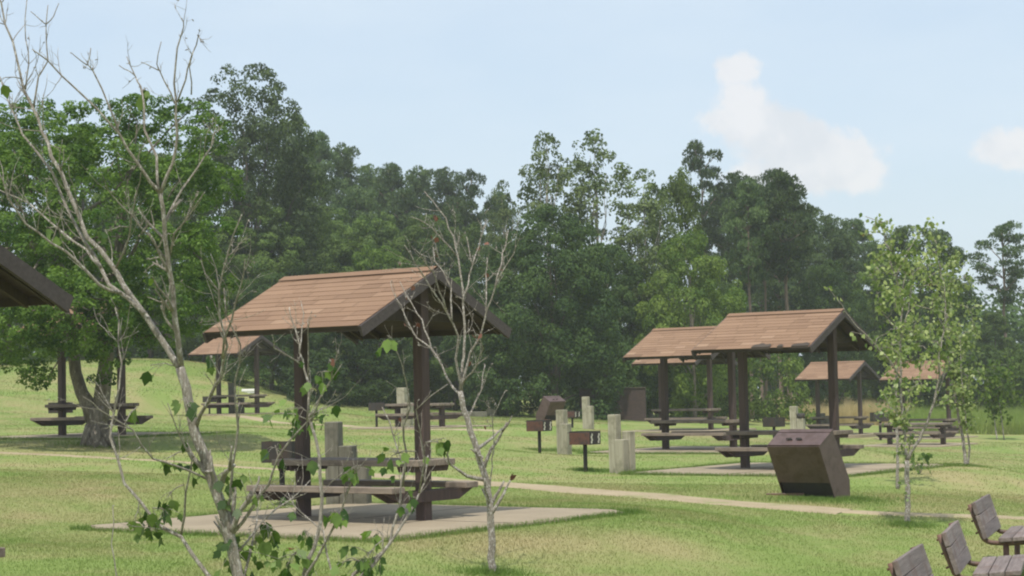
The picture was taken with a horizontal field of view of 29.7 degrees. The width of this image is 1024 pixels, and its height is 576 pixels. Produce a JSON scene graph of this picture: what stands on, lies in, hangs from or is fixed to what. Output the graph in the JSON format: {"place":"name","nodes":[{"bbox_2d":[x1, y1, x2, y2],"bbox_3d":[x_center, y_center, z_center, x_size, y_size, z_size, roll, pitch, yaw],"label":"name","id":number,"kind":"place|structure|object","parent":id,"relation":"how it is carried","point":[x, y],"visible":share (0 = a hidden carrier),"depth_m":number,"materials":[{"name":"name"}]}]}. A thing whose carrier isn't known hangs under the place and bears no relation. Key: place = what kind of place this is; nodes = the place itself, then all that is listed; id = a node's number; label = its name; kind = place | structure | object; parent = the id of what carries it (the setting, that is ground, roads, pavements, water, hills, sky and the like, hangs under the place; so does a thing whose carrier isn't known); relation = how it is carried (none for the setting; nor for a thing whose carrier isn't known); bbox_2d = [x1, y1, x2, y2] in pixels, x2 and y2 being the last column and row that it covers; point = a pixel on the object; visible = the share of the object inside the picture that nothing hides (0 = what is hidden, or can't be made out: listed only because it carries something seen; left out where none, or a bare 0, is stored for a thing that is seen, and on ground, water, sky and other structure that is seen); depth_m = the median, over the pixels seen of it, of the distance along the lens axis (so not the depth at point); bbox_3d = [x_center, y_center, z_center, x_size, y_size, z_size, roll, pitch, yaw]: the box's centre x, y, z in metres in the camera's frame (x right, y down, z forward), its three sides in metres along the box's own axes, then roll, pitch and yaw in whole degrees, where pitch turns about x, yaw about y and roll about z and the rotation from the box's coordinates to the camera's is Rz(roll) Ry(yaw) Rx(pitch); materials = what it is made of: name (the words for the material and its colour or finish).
{"place":"outdoors","nodes":[
{"label":"outdoors","id":0,"kind":"place"},
{"bbox_2d":[0,359,1023,575],"bbox_3d":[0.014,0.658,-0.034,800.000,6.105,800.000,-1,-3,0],"label":"ground","id":1,"kind":"structure","parent":0,"point":[156,405],"depth_m":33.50,"materials":[{"name":"green plant"}]},
{"bbox_2d":[0,116,69,364],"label":"broadleaf tree","id":2,"kind":"object","parent":1,"relation":"on","point":[17,195],"visible":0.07,"depth_m":103.61,"materials":[{"name":"green plant"}]},
{"bbox_2d":[21,144,148,359],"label":"broadleaf tree","id":3,"kind":"object","parent":1,"relation":"on","point":[85,202],"visible":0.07,"depth_m":99.78,"materials":[{"name":"green plant"}]},
{"bbox_2d":[0,432,224,438],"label":"concrete pad","id":4,"kind":"object","parent":1,"relation":"on","point":[76,435],"visible":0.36,"depth_m":46.90,"materials":[{"name":"beige concrete"}]},
{"bbox_2d":[7,306,172,434],"bbox_3d":[-10.189,2.080,46.817,2.667,3.362,2.979,-3,-4,34],"label":"picnic shelter","id":5,"kind":"object","parent":4,"relation":"on","point":[61,421],"visible":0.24,"depth_m":46.72,"materials":[{"name":"brown wood"}]},
{"bbox_2d":[0,93,245,446],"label":"oak tree","id":6,"kind":"object","parent":1,"relation":"on","point":[73,279],"visible":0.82,"depth_m":41.38,"materials":[{"name":"green plant"}]},
{"bbox_2d":[77,152,198,358],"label":"broadleaf tree","id":7,"kind":"object","parent":1,"relation":"on","point":[150,352],"visible":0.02,"depth_m":105.32,"materials":[{"name":"green plant"}]},
{"bbox_2d":[0,0,357,575],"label":"sapling","id":8,"kind":"object","parent":1,"relation":"on","point":[229,526],"visible":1,"depth_m":8.55,"materials":[{"name":"grey plant"}]},
{"bbox_2d":[141,135,245,362],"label":"broadleaf tree","id":9,"kind":"object","parent":1,"relation":"on","point":[158,279],"visible":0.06,"depth_m":101.36,"materials":[{"name":"green plant"}]},
{"bbox_2d":[196,412,283,415],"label":"concrete pad","id":10,"kind":"object","parent":1,"relation":"on","point":[235,414],"visible":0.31,"depth_m":76.69,"materials":[{"name":"concrete"}]},
{"bbox_2d":[187,335,286,413],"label":"picnic shelter","id":11,"kind":"object","parent":10,"relation":"on","point":[266,345],"visible":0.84,"depth_m":77.47,"materials":[{"name":"brown wood"}]},
{"bbox_2d":[196,195,306,371],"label":"broadleaf tree","id":12,"kind":"object","parent":1,"relation":"on","point":[269,240],"visible":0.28,"depth_m":97.06,"materials":[{"name":"green plant"}]},
{"bbox_2d":[173,62,338,370],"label":"broadleaf tree","id":13,"kind":"object","parent":1,"relation":"on","point":[249,135],"visible":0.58,"depth_m":99.70,"materials":[{"name":"green plant"}]},
{"bbox_2d":[223,273,329,393],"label":"dark tree","id":14,"kind":"object","parent":1,"relation":"on","point":[268,373],"visible":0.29,"depth_m":89.31,"materials":[{"name":"green plant"}]},
{"bbox_2d":[261,441,294,505],"bbox_3d":[-3.351,2.820,28.199,0.608,1.175,0.387,-2,-3,17],"label":"pedestal grill","id":15,"kind":"object","parent":1,"relation":"on","point":[273,452],"visible":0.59,"depth_m":28.05,"materials":[{"name":"black metal"}]},
{"bbox_2d":[223,112,333,375],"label":"broadleaf tree","id":16,"kind":"object","parent":1,"relation":"on","point":[312,192],"visible":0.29,"depth_m":102.37,"materials":[{"name":"green plant"}]},
{"bbox_2d":[0,358,607,424],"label":"grass","id":17,"kind":"structure","parent":1,"relation":"on","point":[372,417],"depth_m":84.19,"materials":[{"name":"green plant"}]},
{"bbox_2d":[278,348,362,406],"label":"bush","id":18,"kind":"object","parent":1,"relation":"on","point":[341,382],"visible":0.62,"depth_m":87.55,"materials":[{"name":"green plant"}]},
{"bbox_2d":[301,130,350,248],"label":"pine tree","id":19,"kind":"object","parent":1,"relation":"on","point":[324,148],"visible":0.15,"depth_m":132.30,"materials":[{"name":"green plant"}]},
{"bbox_2d":[324,142,370,270],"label":"pine tree","id":20,"kind":"object","parent":1,"relation":"on","point":[345,169],"visible":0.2,"depth_m":136.21,"materials":[{"name":"green plant"}]},
{"bbox_2d":[324,421,371,504],"bbox_3d":[-2.373,2.646,28.029,0.657,1.422,0.230,-2,-3,17],"label":"timber stand","id":21,"kind":"object","parent":1,"relation":"on","point":[334,434],"visible":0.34,"depth_m":27.99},
{"bbox_2d":[288,332,413,406],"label":"dark tree","id":22,"kind":"object","parent":1,"relation":"on","point":[361,349],"visible":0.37,"depth_m":90.21,"materials":[{"name":"green plant"}]},
{"bbox_2d":[312,208,391,380],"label":"broadleaf tree","id":23,"kind":"object","parent":1,"relation":"on","point":[343,253],"visible":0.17,"depth_m":107.39,"materials":[{"name":"green plant"}]},
{"bbox_2d":[320,184,388,271],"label":"pine tree","id":24,"kind":"object","parent":1,"relation":"on","point":[357,202],"visible":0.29,"depth_m":125.03,"materials":[{"name":"green plant"}]},
{"bbox_2d":[260,296,450,575],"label":"sapling","id":25,"kind":"object","parent":1,"relation":"on","point":[363,566],"visible":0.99,"depth_m":9.27,"materials":[{"name":"green plant"}]},
{"bbox_2d":[91,503,622,540],"bbox_3d":[-1.912,3.015,24.687,5.233,0.158,5.236,-3,-4,37],"label":"concrete pad","id":26,"kind":"object","parent":1,"relation":"on","point":[362,517],"visible":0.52,"depth_m":24.35,"materials":[{"name":"beige concrete"}]},
{"bbox_2d":[202,266,511,520],"bbox_3d":[-1.940,1.465,24.760,2.667,3.362,2.979,-3,-4,37],"label":"picnic shelter","id":27,"kind":"object","parent":26,"relation":"on","point":[355,307],"visible":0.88,"depth_m":24.28,"materials":[{"name":"brown wood"}]},
{"bbox_2d":[340,211,408,388],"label":"broadleaf tree","id":28,"kind":"object","parent":1,"relation":"on","point":[387,232],"visible":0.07,"depth_m":111.60,"materials":[{"name":"green plant"}]},
{"bbox_2d":[337,351,413,408],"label":"bush","id":29,"kind":"object","parent":1,"relation":"on","point":[371,375],"visible":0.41,"depth_m":91.38,"materials":[{"name":"green plant"}]},
{"bbox_2d":[324,245,432,400],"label":"broadleaf tree","id":30,"kind":"object","parent":1,"relation":"on","point":[389,256],"visible":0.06,"depth_m":95.78,"materials":[{"name":"green plant"}]},
{"bbox_2d":[367,162,423,262],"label":"pine tree","id":31,"kind":"object","parent":1,"relation":"on","point":[389,182],"visible":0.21,"depth_m":138.25,"materials":[{"name":"green plant"}]},
{"bbox_2d":[382,187,433,268],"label":"pine tree","id":32,"kind":"object","parent":1,"relation":"on","point":[405,203],"visible":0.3,"depth_m":128.11,"materials":[{"name":"green plant"}]},
{"bbox_2d":[369,214,464,390],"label":"broadleaf tree","id":33,"kind":"object","parent":1,"relation":"on","point":[414,229],"visible":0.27,"depth_m":109.33,"materials":[{"name":"green plant"}]},
{"bbox_2d":[348,425,489,428],"bbox_3d":[-3.000,4.599,63.059,3.726,0.158,3.727,-4,-4,42],"label":"concrete pad","id":34,"kind":"object","parent":1,"relation":"on","point":[437,426],"visible":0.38,"depth_m":62.46,"materials":[{"name":"concrete"}]},
{"bbox_2d":[375,403,462,426],"bbox_3d":[-3.012,4.248,63.077,2.502,0.961,1.720,-4,-4,42],"label":"picnic table","id":35,"kind":"object","parent":34,"relation":"on","point":[441,415],"visible":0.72,"depth_m":62.73,"materials":[{"name":"brown wood"}]},
{"bbox_2d":[400,165,440,263],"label":"pine tree","id":36,"kind":"object","parent":1,"relation":"on","point":[420,181],"visible":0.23,"depth_m":142.00,"materials":[{"name":"green plant"}]},
{"bbox_2d":[420,166,473,275],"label":"pine tree","id":37,"kind":"object","parent":1,"relation":"on","point":[446,186],"visible":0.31,"depth_m":140.14,"materials":[{"name":"green plant"}]},
{"bbox_2d":[384,191,524,572],"bbox_3d":[-0.533,0.907,18.771,1.379,3.802,1.455,-1,-3,0],"label":"sapling","id":38,"kind":"object","parent":1,"relation":"on","point":[486,491],"visible":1,"depth_m":18.70,"materials":[{"name":"grey plant"}]},
{"bbox_2d":[410,276,498,410],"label":"broadleaf tree","id":39,"kind":"object","parent":1,"relation":"on","point":[450,374],"visible":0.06,"depth_m":97.42,"materials":[{"name":"green plant"}]},
{"bbox_2d":[429,214,487,400],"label":"broadleaf tree","id":40,"kind":"object","parent":1,"relation":"on","point":[473,232],"visible":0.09,"depth_m":111.54,"materials":[{"name":"green plant"}]},
{"bbox_2d":[435,197,485,289],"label":"pine tree","id":41,"kind":"object","parent":1,"relation":"on","point":[465,221],"visible":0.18,"depth_m":129.84,"materials":[{"name":"green plant"}]},
{"bbox_2d":[448,168,498,260],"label":"pine tree","id":42,"kind":"object","parent":1,"relation":"on","point":[472,189],"visible":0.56,"depth_m":130.33,"materials":[{"name":"green plant"}]},
{"bbox_2d":[434,242,565,416],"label":"dark tree","id":43,"kind":"object","parent":1,"relation":"on","point":[469,385],"visible":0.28,"depth_m":88.06,"materials":[{"name":"green plant"}]},
{"bbox_2d":[483,180,522,378],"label":"poplar tree","id":44,"kind":"object","parent":1,"relation":"on","point":[504,218],"visible":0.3,"depth_m":104.08,"materials":[{"name":"green plant"}]},
{"bbox_2d":[12,281,1023,407],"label":"woods","id":45,"kind":"object","parent":1,"relation":"on","point":[1016,333],"visible":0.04,"depth_m":147.80,"materials":[{"name":"green plant"}]},
{"bbox_2d":[512,130,584,395],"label":"poplar tree","id":46,"kind":"object","parent":1,"relation":"on","point":[544,174],"visible":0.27,"depth_m":95.24,"materials":[{"name":"green plant"}]},
{"bbox_2d":[536,396,565,420],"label":"trash bin","id":47,"kind":"object","parent":1,"relation":"on","point":[549,406],"visible":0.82,"depth_m":74.64,"materials":[{"name":"brown paint"}]},
{"bbox_2d":[472,203,640,420],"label":"dark tree","id":48,"kind":"object","parent":1,"relation":"on","point":[589,294],"visible":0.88,"depth_m":84.57,"materials":[{"name":"green plant"}]},
{"bbox_2d":[556,410,571,454],"bbox_3d":[1.282,3.670,47.753,0.430,1.323,0.380,-3,-4,34],"label":"timber stand","id":49,"kind":"object","parent":1,"relation":"on","point":[563,427],"visible":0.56,"depth_m":47.59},
{"bbox_2d":[569,431,600,471],"bbox_3d":[1.491,3.431,39.371,0.640,1.031,0.407,-3,-4,35],"label":"pedestal grill","id":50,"kind":"object","parent":1,"relation":"on","point":[584,438],"visible":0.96,"depth_m":39.29,"materials":[{"name":"black metal"}]},
{"bbox_2d":[557,128,644,344],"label":"poplar tree","id":51,"kind":"object","parent":1,"relation":"on","point":[581,190],"visible":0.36,"depth_m":95.86,"materials":[{"name":"green plant"}]},
{"bbox_2d":[549,244,658,413],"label":"dark tree","id":52,"kind":"object","parent":1,"relation":"on","point":[629,269],"visible":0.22,"depth_m":92.06,"materials":[{"name":"green plant"}]},
{"bbox_2d":[372,473,849,513],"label":"path","id":53,"kind":"structure","parent":1,"relation":"on","point":[690,499],"depth_m":30.66,"materials":[{"name":"beige concrete"}]},
{"bbox_2d":[578,387,646,420],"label":"brick wall","id":54,"kind":"structure","parent":1,"relation":"on","point":[632,402],"depth_m":87.77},
{"bbox_2d":[607,414,635,473],"bbox_3d":[2.175,3.241,38.992,0.471,1.382,0.435,-3,-4,37],"label":"timber stand","id":55,"kind":"object","parent":1,"relation":"on","point":[622,454],"visible":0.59,"depth_m":38.95,"materials":[{"name":"beige wood"}]},
{"bbox_2d":[611,168,688,417],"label":"poplar tree","id":56,"kind":"object","parent":1,"relation":"on","point":[635,236],"visible":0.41,"depth_m":94.84,"materials":[{"name":"green plant"}]},
{"bbox_2d":[612,262,698,416],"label":"broadleaf tree","id":57,"kind":"object","parent":1,"relation":"on","point":[646,274],"visible":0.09,"depth_m":94.68,"materials":[{"name":"green plant"}]},
{"bbox_2d":[591,446,750,453],"bbox_3d":[4.831,4.230,49.812,4.518,0.158,4.540,-3,-4,37],"label":"concrete pad","id":58,"kind":"object","parent":1,"relation":"on","point":[693,449],"visible":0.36,"depth_m":49.85,"materials":[{"name":"beige concrete"}]},
{"bbox_2d":[622,326,770,448],"bbox_3d":[4.797,2.680,49.894,2.667,3.362,2.979,-3,-4,37],"label":"picnic shelter","id":59,"kind":"object","parent":58,"relation":"on","point":[663,345],"visible":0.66,"depth_m":49.58,"materials":[{"name":"brown wood"}]},
{"bbox_2d":[636,166,727,416],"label":"broadleaf tree","id":60,"kind":"object","parent":1,"relation":"on","point":[679,189],"visible":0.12,"depth_m":98.06,"materials":[{"name":"green plant"}]},
{"bbox_2d":[633,229,755,416],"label":"broadleaf tree","id":61,"kind":"object","parent":1,"relation":"on","point":[657,314],"visible":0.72,"depth_m":90.88,"materials":[{"name":"green plant"}]},
{"bbox_2d":[632,428,756,432],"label":"concrete pad","id":62,"kind":"object","parent":1,"relation":"on","point":[688,429],"visible":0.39,"depth_m":69.35,"materials":[{"name":"concrete"}]},
{"bbox_2d":[631,358,737,429],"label":"picnic shelter","id":63,"kind":"object","parent":62,"relation":"on","point":[710,410],"visible":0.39,"depth_m":68.83,"materials":[{"name":"brown wood"}]},
{"bbox_2d":[667,139,728,254],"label":"pine tree","id":64,"kind":"object","parent":1,"relation":"on","point":[695,163],"visible":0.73,"depth_m":122.00,"materials":[{"name":"green plant"}]},
{"bbox_2d":[708,170,760,295],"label":"pine tree","id":65,"kind":"object","parent":1,"relation":"on","point":[734,179],"visible":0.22,"depth_m":122.19,"materials":[{"name":"green plant"}]},
{"bbox_2d":[719,177,781,419],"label":"pine tree","id":66,"kind":"object","parent":1,"relation":"on","point":[748,199],"visible":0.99,"depth_m":103.98,"materials":[{"name":"green plant"}]},
{"bbox_2d":[736,353,815,423],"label":"bush","id":67,"kind":"object","parent":1,"relation":"on","point":[767,367],"visible":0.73,"depth_m":98.08,"materials":[{"name":"green plant"}]},
{"bbox_2d":[737,168,822,395],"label":"pine tree","id":68,"kind":"object","parent":1,"relation":"on","point":[775,290],"visible":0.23,"depth_m":117.84,"materials":[{"name":"green plant"}]},
{"bbox_2d":[745,167,819,399],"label":"pine tree","id":69,"kind":"object","parent":1,"relation":"on","point":[782,188],"visible":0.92,"depth_m":104.64,"materials":[{"name":"green plant"}]},
{"bbox_2d":[635,462,941,476],"bbox_3d":[5.578,3.689,38.731,4.922,0.158,4.937,-3,-4,37],"label":"concrete pad","id":70,"kind":"object","parent":1,"relation":"on","point":[768,468],"visible":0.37,"depth_m":38.71,"materials":[{"name":"beige concrete"}]},
{"bbox_2d":[691,308,877,467],"bbox_3d":[5.534,2.140,38.814,2.667,3.362,2.984,-3,-4,37],"label":"picnic shelter","id":71,"kind":"object","parent":70,"relation":"on","point":[828,331],"visible":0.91,"depth_m":38.42,"materials":[{"name":"brown wood"}]},
{"bbox_2d":[766,429,849,497],"bbox_3d":[4.785,2.870,31.575,1.135,1.135,1.090,-3,-4,37],"label":"trash bin","id":72,"kind":"object","parent":1,"relation":"on","point":[808,462],"visible":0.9,"depth_m":31.27,"materials":[{"name":"brown paint"}]},
{"bbox_2d":[781,205,838,393],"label":"pine tree","id":73,"kind":"object","parent":1,"relation":"on","point":[815,241],"visible":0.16,"depth_m":123.54,"materials":[{"name":"green plant"}]},
{"bbox_2d":[801,213,862,302],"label":"pine tree","id":74,"kind":"object","parent":1,"relation":"on","point":[828,222],"visible":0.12,"depth_m":125.97,"materials":[{"name":"green plant"}]},
{"bbox_2d":[793,258,874,407],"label":"dark tree","id":75,"kind":"object","parent":1,"relation":"on","point":[828,278],"visible":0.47,"depth_m":107.60,"materials":[{"name":"green plant"}]},
{"bbox_2d":[818,229,872,399],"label":"pine tree","id":76,"kind":"object","parent":1,"relation":"on","point":[841,247],"visible":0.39,"depth_m":121.72,"materials":[{"name":"green plant"}]},
{"bbox_2d":[826,217,892,334],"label":"pine tree","id":77,"kind":"object","parent":1,"relation":"on","point":[857,224],"visible":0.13,"depth_m":129.86,"materials":[{"name":"green plant"}]},
{"bbox_2d":[848,433,876,437],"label":"concrete pad","id":78,"kind":"object","parent":1,"relation":"on","point":[858,435],"visible":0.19,"depth_m":82.41,"materials":[{"name":"concrete"}]},
{"bbox_2d":[794,361,880,433],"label":"picnic shelter","id":79,"kind":"object","parent":78,"relation":"on","point":[858,371],"visible":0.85,"depth_m":83.60,"materials":[{"name":"brown wood"}]},
{"bbox_2d":[838,263,922,406],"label":"broadleaf tree","id":80,"kind":"object","parent":1,"relation":"on","point":[875,393],"visible":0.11,"depth_m":115.45,"materials":[{"name":"green plant"}]},
{"bbox_2d":[824,213,970,521],"bbox_3d":[5.390,1.135,27.138,2.107,4.482,1.194,0,-3,-22],"label":"sapling","id":81,"kind":"object","parent":1,"relation":"on","point":[903,263],"visible":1,"depth_m":27.20,"materials":[{"name":"green plant"}]},
{"bbox_2d":[874,252,937,488],"bbox_3d":[6.856,1.465,33.767,1.053,4.132,1.327,-1,-3,0],"label":"sapling","id":82,"kind":"object","parent":1,"relation":"on","point":[908,348],"visible":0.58,"depth_m":33.72,"materials":[{"name":"green plant"}]},
{"bbox_2d":[887,544,933,575],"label":"park bench","id":83,"kind":"object","parent":1,"relation":"on","point":[913,561],"visible":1,"depth_m":16.68,"materials":[{"name":"wood"}]},
{"bbox_2d":[864,443,977,446],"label":"concrete pad","id":84,"kind":"object","parent":1,"relation":"on","point":[918,445],"visible":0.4,"depth_m":67.54,"materials":[{"name":"concrete"}]},
{"bbox_2d":[873,422,958,444],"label":"picnic table","id":85,"kind":"object","parent":84,"relation":"on","point":[942,434],"visible":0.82,"depth_m":67.64,"materials":[{"name":"brown wood"}]},
{"bbox_2d":[861,224,981,409],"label":"broadleaf tree","id":86,"kind":"object","parent":1,"relation":"on","point":[903,231],"visible":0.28,"depth_m":111.24,"materials":[{"name":"green plant"}]},
{"bbox_2d":[874,436,977,438],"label":"concrete pad","id":87,"kind":"object","parent":1,"relation":"on","point":[930,437],"visible":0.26,"depth_m":79.18,"materials":[{"name":"concrete"}]},
{"bbox_2d":[879,360,968,430],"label":"picnic shelter","id":88,"kind":"object","parent":87,"relation":"on","point":[911,371],"visible":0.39,"depth_m":79.21,"materials":[{"name":"brown wood"}]},
{"bbox_2d":[838,509,1023,519],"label":"path","id":89,"kind":"structure","parent":1,"relation":"on","point":[913,514],"depth_m":28.73,"materials":[{"name":"beige concrete"}]},
{"bbox_2d":[923,250,984,463],"bbox_3d":[9.020,1.432,39.372,1.263,4.449,1.359,-3,-3,25],"label":"sapling","id":90,"kind":"object","parent":1,"relation":"on","point":[965,402],"visible":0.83,"depth_m":39.15,"materials":[{"name":"green plant"}]},
{"bbox_2d":[936,520,1023,575],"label":"park bench","id":91,"kind":"object","parent":1,"relation":"on","point":[954,547],"visible":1,"depth_m":19.26,"materials":[{"name":"wood"}]},
{"bbox_2d":[951,345,1023,410],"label":"bush","id":92,"kind":"object","parent":1,"relation":"on","point":[987,354],"visible":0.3,"depth_m":117.15,"materials":[{"name":"green plant"}]},
{"bbox_2d":[963,220,1023,409],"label":"pine tree","id":93,"kind":"object","parent":1,"relation":"on","point":[1015,272],"visible":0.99,"depth_m":125.02,"materials":[{"name":"green plant"}]},
{"bbox_2d":[967,494,1023,574],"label":"park bench","id":94,"kind":"object","parent":1,"relation":"on","point":[985,520],"visible":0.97,"depth_m":21.98,"materials":[{"name":"wood"}]},
{"bbox_2d":[967,307,1023,408],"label":"broadleaf tree","id":95,"kind":"object","parent":1,"relation":"on","point":[986,328],"visible":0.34,"depth_m":119.46,"materials":[{"name":"green plant"}]},
{"bbox_2d":[973,356,1023,439],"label":"sapling","id":96,"kind":"object","parent":1,"relation":"on","point":[995,384],"visible":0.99,"depth_m":76.32,"materials":[{"name":"green plant"}]},
{"bbox_2d":[987,344,1023,411],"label":"bush","id":97,"kind":"object","parent":1,"relation":"on","point":[1016,374],"visible":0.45,"depth_m":115.46,"materials":[{"name":"green plant"}]},
{"bbox_2d":[0,396,1023,501],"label":"grass","id":98,"kind":"structure","parent":0,"point":[510,450],"depth_m":46.24,"materials":[{"name":"green plant"}]},
{"bbox_2d":[0,0,1023,387],"label":"sky","id":99,"kind":"structure","parent":0,"point":[907,112],"materials":[{"name":"blue"}]},
{"bbox_2d":[773,394,917,425],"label":"straw grass","id":100,"kind":"structure","parent":0,"point":[848,408],"depth_m":104.28,"materials":[{"name":"beige plant"}]},
{"bbox_2d":[900,403,1023,434],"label":"tall grass","id":101,"kind":"structure","parent":0,"point":[1016,427],"depth_m":93.17,"materials":[{"name":"green plant"}]},
{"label":"concrete pad","id":102,"kind":"structure","parent":0,"visible":0},
{"bbox_2d":[0,245,73,556],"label":"picnic shelter","id":103,"kind":"object","parent":102,"relation":"on","point":[24,284],"visible":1,"depth_m":15.29,"materials":[{"name":"brown wood"}]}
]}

